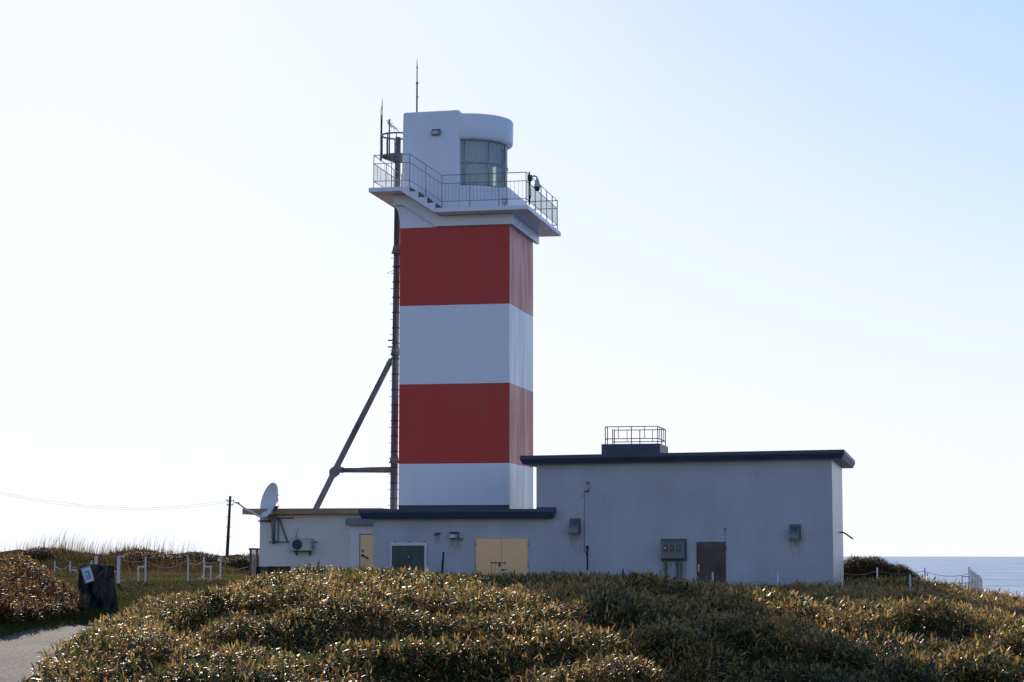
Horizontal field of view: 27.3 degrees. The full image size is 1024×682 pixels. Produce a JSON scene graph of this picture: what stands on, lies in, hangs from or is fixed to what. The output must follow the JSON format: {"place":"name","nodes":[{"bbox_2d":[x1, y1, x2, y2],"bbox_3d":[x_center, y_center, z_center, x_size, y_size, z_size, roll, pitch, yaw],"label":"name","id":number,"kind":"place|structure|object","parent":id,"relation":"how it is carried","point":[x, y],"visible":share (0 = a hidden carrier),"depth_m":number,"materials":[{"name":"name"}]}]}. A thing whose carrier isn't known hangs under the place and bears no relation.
{"place":"outdoors","nodes":[
{"label":"outdoors","id":0,"kind":"place"},
{"bbox_2d":[0,613,112,681],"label":"path","id":1,"kind":"structure","parent":0,"point":[18,655],"depth_m":51.05,"materials":[{"name":"concrete"}]},
{"bbox_2d":[0,554,252,638],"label":"grass","id":2,"kind":"structure","parent":0,"point":[230,576],"depth_m":77.45,"materials":[{"name":"green plant"}]},
{"bbox_2d":[0,526,258,574],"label":"dune grass","id":3,"kind":"structure","parent":0,"point":[76,552],"depth_m":100.40,"materials":[{"name":"plant"}]},
{"bbox_2d":[0,549,1023,681],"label":"ground","id":4,"kind":"structure","parent":0,"point":[950,624],"depth_m":51.73,"materials":[{"name":"plant"}]},
{"bbox_2d":[21,546,56,561],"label":"shrub","id":5,"kind":"object","parent":4,"relation":"on","point":[34,552],"visible":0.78,"depth_m":99.08,"materials":[{"name":"green plant"}]},
{"bbox_2d":[0,551,90,622],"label":"bush","id":6,"kind":"object","parent":4,"relation":"on","point":[18,570],"visible":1,"depth_m":60.15,"materials":[{"name":"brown plant"}]},
{"bbox_2d":[69,561,76,572],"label":"fence post","id":7,"kind":"object","parent":4,"relation":"on","point":[70,569],"visible":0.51,"depth_m":89.46,"materials":[{"name":"paint"}]},
{"bbox_2d":[78,564,117,611],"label":"rock pillar","id":8,"kind":"object","parent":4,"relation":"on","point":[100,590],"visible":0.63,"depth_m":65.27,"materials":[{"name":"grey stone"}]},
{"bbox_2d":[80,565,94,583],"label":"notice","id":9,"kind":"object","parent":8,"relation":"attached to","point":[87,574],"visible":1,"depth_m":65.09,"materials":[{"name":"grey"}]},
{"bbox_2d":[117,556,119,583],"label":"fence post","id":10,"kind":"object","parent":4,"relation":"on","point":[118,569],"visible":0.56,"depth_m":78.49,"materials":[{"name":"paint"}]},
{"bbox_2d":[137,557,146,581],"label":"fence post","id":11,"kind":"object","parent":4,"relation":"on","point":[145,571],"visible":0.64,"depth_m":79.50,"materials":[{"name":"paint"}]},
{"bbox_2d":[98,550,192,563],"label":"shrub","id":12,"kind":"object","parent":4,"relation":"on","point":[142,555],"visible":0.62,"depth_m":105.09,"materials":[{"name":"green plant"}]},
{"bbox_2d":[187,556,188,581],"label":"fence post","id":13,"kind":"object","parent":4,"relation":"on","point":[187,568],"visible":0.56,"depth_m":79.51,"materials":[{"name":"paint"}]},
{"bbox_2d":[203,557,211,579],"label":"fence post","id":14,"kind":"object","parent":4,"relation":"on","point":[204,566],"visible":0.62,"depth_m":80.51,"materials":[{"name":"paint"}]},
{"bbox_2d":[173,550,243,566],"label":"shrub","id":15,"kind":"object","parent":4,"relation":"on","point":[210,559],"visible":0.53,"depth_m":104.96,"materials":[{"name":"green plant"}]},
{"bbox_2d":[225,496,233,554],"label":"utility pole","id":16,"kind":"object","parent":4,"relation":"on","point":[228,529],"visible":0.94,"depth_m":189.19,"materials":[{"name":"brown wood"}]},
{"bbox_2d":[2,494,226,509],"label":"overhead wire","id":17,"kind":"object","parent":16,"relation":"attached to","point":[120,509],"visible":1,"depth_m":177.14,"materials":[{"name":"grey"}]},
{"bbox_2d":[3,492,226,507],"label":"overhead wire","id":18,"kind":"object","parent":16,"relation":"attached to","point":[102,506],"visible":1,"depth_m":175.85,"materials":[{"name":"grey"}]},
{"bbox_2d":[221,554,259,568],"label":"shrub","id":19,"kind":"object","parent":4,"relation":"on","point":[242,560],"visible":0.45,"depth_m":100.84,"materials":[{"name":"green plant"}]},
{"bbox_2d":[249,548,259,576],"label":"post","id":20,"kind":"object","parent":4,"relation":"on","point":[251,558],"visible":0.57,"depth_m":82.73,"materials":[{"name":"grey metal"}]},
{"bbox_2d":[256,566,290,577],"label":"stone block","id":21,"kind":"structure","parent":4,"relation":"on","point":[269,568],"depth_m":69.06,"materials":[{"name":"grey stone"}]},
{"bbox_2d":[242,508,384,571],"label":"annex building","id":22,"kind":"structure","parent":4,"relation":"on","point":[342,537],"depth_m":79.03,"materials":[{"name":"paint"}]},
{"bbox_2d":[233,482,316,543],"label":"satellite dish","id":23,"kind":"object","parent":22,"relation":"attached to","point":[269,500],"visible":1,"depth_m":79.23,"materials":[{"name":"metal"}]},
{"bbox_2d":[290,539,313,555],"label":"air conditioner","id":24,"kind":"object","parent":22,"relation":"attached to","point":[297,545],"visible":1,"depth_m":78.81,"materials":[{"name":"white metal"}]},
{"bbox_2d":[313,99,402,508],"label":"radio mast","id":25,"kind":"object","parent":22,"relation":"on","point":[336,469],"visible":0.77,"depth_m":84.30,"materials":[{"name":"metal"}]},
{"bbox_2d":[360,535,372,570],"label":"door","id":26,"kind":"structure","parent":22,"relation":"in","point":[366,541],"depth_m":77.71,"materials":[{"name":"beige metal"}]},
{"bbox_2d":[441,552,443,573],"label":"stake","id":27,"kind":"object","parent":4,"relation":"on","point":[442,567],"visible":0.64,"depth_m":73.24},
{"bbox_2d":[369,110,560,508],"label":"lighthouse","id":28,"kind":"object","parent":4,"relation":"on","point":[474,227],"visible":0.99,"depth_m":81.02,"materials":[{"name":"white paint"}]},
{"bbox_2d":[416,65,418,111],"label":"lightning rod","id":29,"kind":"object","parent":28,"relation":"on","point":[417,82],"visible":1,"depth_m":82.49,"materials":[{"name":"grey metal"}]},
{"bbox_2d":[431,129,440,135],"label":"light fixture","id":30,"kind":"object","parent":28,"relation":"attached to","point":[434,132],"visible":1,"depth_m":81.69,"materials":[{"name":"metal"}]},
{"bbox_2d":[527,172,540,204],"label":"security camera","id":31,"kind":"object","parent":28,"relation":"attached to","point":[537,186],"visible":1,"depth_m":79.96,"materials":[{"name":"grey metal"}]},
{"bbox_2d":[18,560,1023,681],"bbox_3d":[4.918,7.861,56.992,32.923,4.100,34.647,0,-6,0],"label":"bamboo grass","id":32,"kind":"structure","parent":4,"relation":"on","point":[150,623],"depth_m":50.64,"materials":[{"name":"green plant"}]},
{"bbox_2d":[359,426,854,586],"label":"equipment building","id":33,"kind":"structure","parent":4,"relation":"on","point":[730,517],"depth_m":72.91,"materials":[{"name":"concrete"}]},
{"bbox_2d":[390,541,426,572],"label":"window","id":34,"kind":"structure","parent":33,"relation":"in","point":[401,554],"depth_m":74.41,"materials":[{"name":"green"}]},
{"bbox_2d":[449,532,458,538],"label":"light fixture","id":35,"kind":"object","parent":33,"relation":"attached to","point":[453,535],"visible":1,"depth_m":73.99,"materials":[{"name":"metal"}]},
{"bbox_2d":[475,537,528,575],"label":"double door","id":36,"kind":"structure","parent":33,"relation":"in","point":[495,555],"depth_m":73.74,"materials":[{"name":"beige metal"}]},
{"bbox_2d":[569,518,580,533],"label":"vent cowl","id":37,"kind":"object","parent":33,"relation":"attached to","point":[574,525],"visible":1,"depth_m":73.06,"materials":[{"name":"metal"}]},
{"bbox_2d":[581,488,588,552],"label":"cable","id":38,"kind":"object","parent":33,"relation":"attached to","point":[584,511],"visible":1,"depth_m":73.33,"materials":[{"name":"black plastic"}]},
{"bbox_2d":[586,545,588,570],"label":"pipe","id":39,"kind":"object","parent":33,"relation":"attached to","point":[587,548],"visible":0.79,"depth_m":72.83,"materials":[{"name":"black plastic"}]},
{"bbox_2d":[660,539,686,579],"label":"meter cabinet","id":40,"kind":"object","parent":33,"relation":"attached to","point":[674,550],"visible":0.94,"depth_m":72.35,"materials":[{"name":"grey metal"}]},
{"bbox_2d":[696,542,725,585],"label":"steel door","id":41,"kind":"structure","parent":33,"relation":"in","point":[711,556],"depth_m":72.24,"materials":[{"name":"grey metal"}]},
{"bbox_2d":[789,524,800,539],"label":"vent cowl","id":42,"kind":"object","parent":33,"relation":"attached to","point":[795,531],"visible":1,"depth_m":71.49,"materials":[{"name":"metal"}]},
{"bbox_2d":[843,554,921,584],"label":"shrub","id":43,"kind":"object","parent":4,"relation":"on","point":[858,566],"visible":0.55,"depth_m":86.76,"materials":[{"name":"green plant"}]},
{"bbox_2d":[961,567,969,588],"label":"fence post","id":44,"kind":"object","parent":4,"relation":"on","point":[968,576],"visible":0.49,"depth_m":81.47,"materials":[{"name":"paint"}]},
{"bbox_2d":[970,569,971,589],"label":"fence post","id":45,"kind":"object","parent":4,"relation":"on","point":[970,578],"visible":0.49,"depth_m":79.97,"materials":[{"name":"paint"}]},
{"bbox_2d":[967,573,976,590],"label":"fence post","id":46,"kind":"object","parent":4,"relation":"on","point":[973,583],"visible":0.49,"depth_m":75.48,"materials":[{"name":"paint"}]},
{"bbox_2d":[980,579,982,595],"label":"fence post","id":47,"kind":"object","parent":4,"relation":"on","point":[981,586],"visible":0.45,"depth_m":69.52,"materials":[{"name":"paint"}]},
{"bbox_2d":[911,578,979,583],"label":"chain","id":48,"kind":"object","parent":47,"relation":"attached to","point":[938,583],"visible":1,"depth_m":69.55,"materials":[{"name":"grey metal"}]},
{"bbox_2d":[0,0,1023,556],"label":"sky","id":49,"kind":"structure","parent":0,"point":[784,225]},
{"bbox_2d":[855,575,1009,595],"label":"coast grass","id":50,"kind":"structure","parent":0,"point":[917,579],"depth_m":74.85,"materials":[{"name":"plant"}]},
{"bbox_2d":[843,557,1023,598],"bbox_3d":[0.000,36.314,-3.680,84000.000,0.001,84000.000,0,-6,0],"label":"sea","id":51,"kind":"structure","parent":0,"point":[1002,573],"depth_m":5582.29,"materials":[{"name":"liquid"}]}
]}

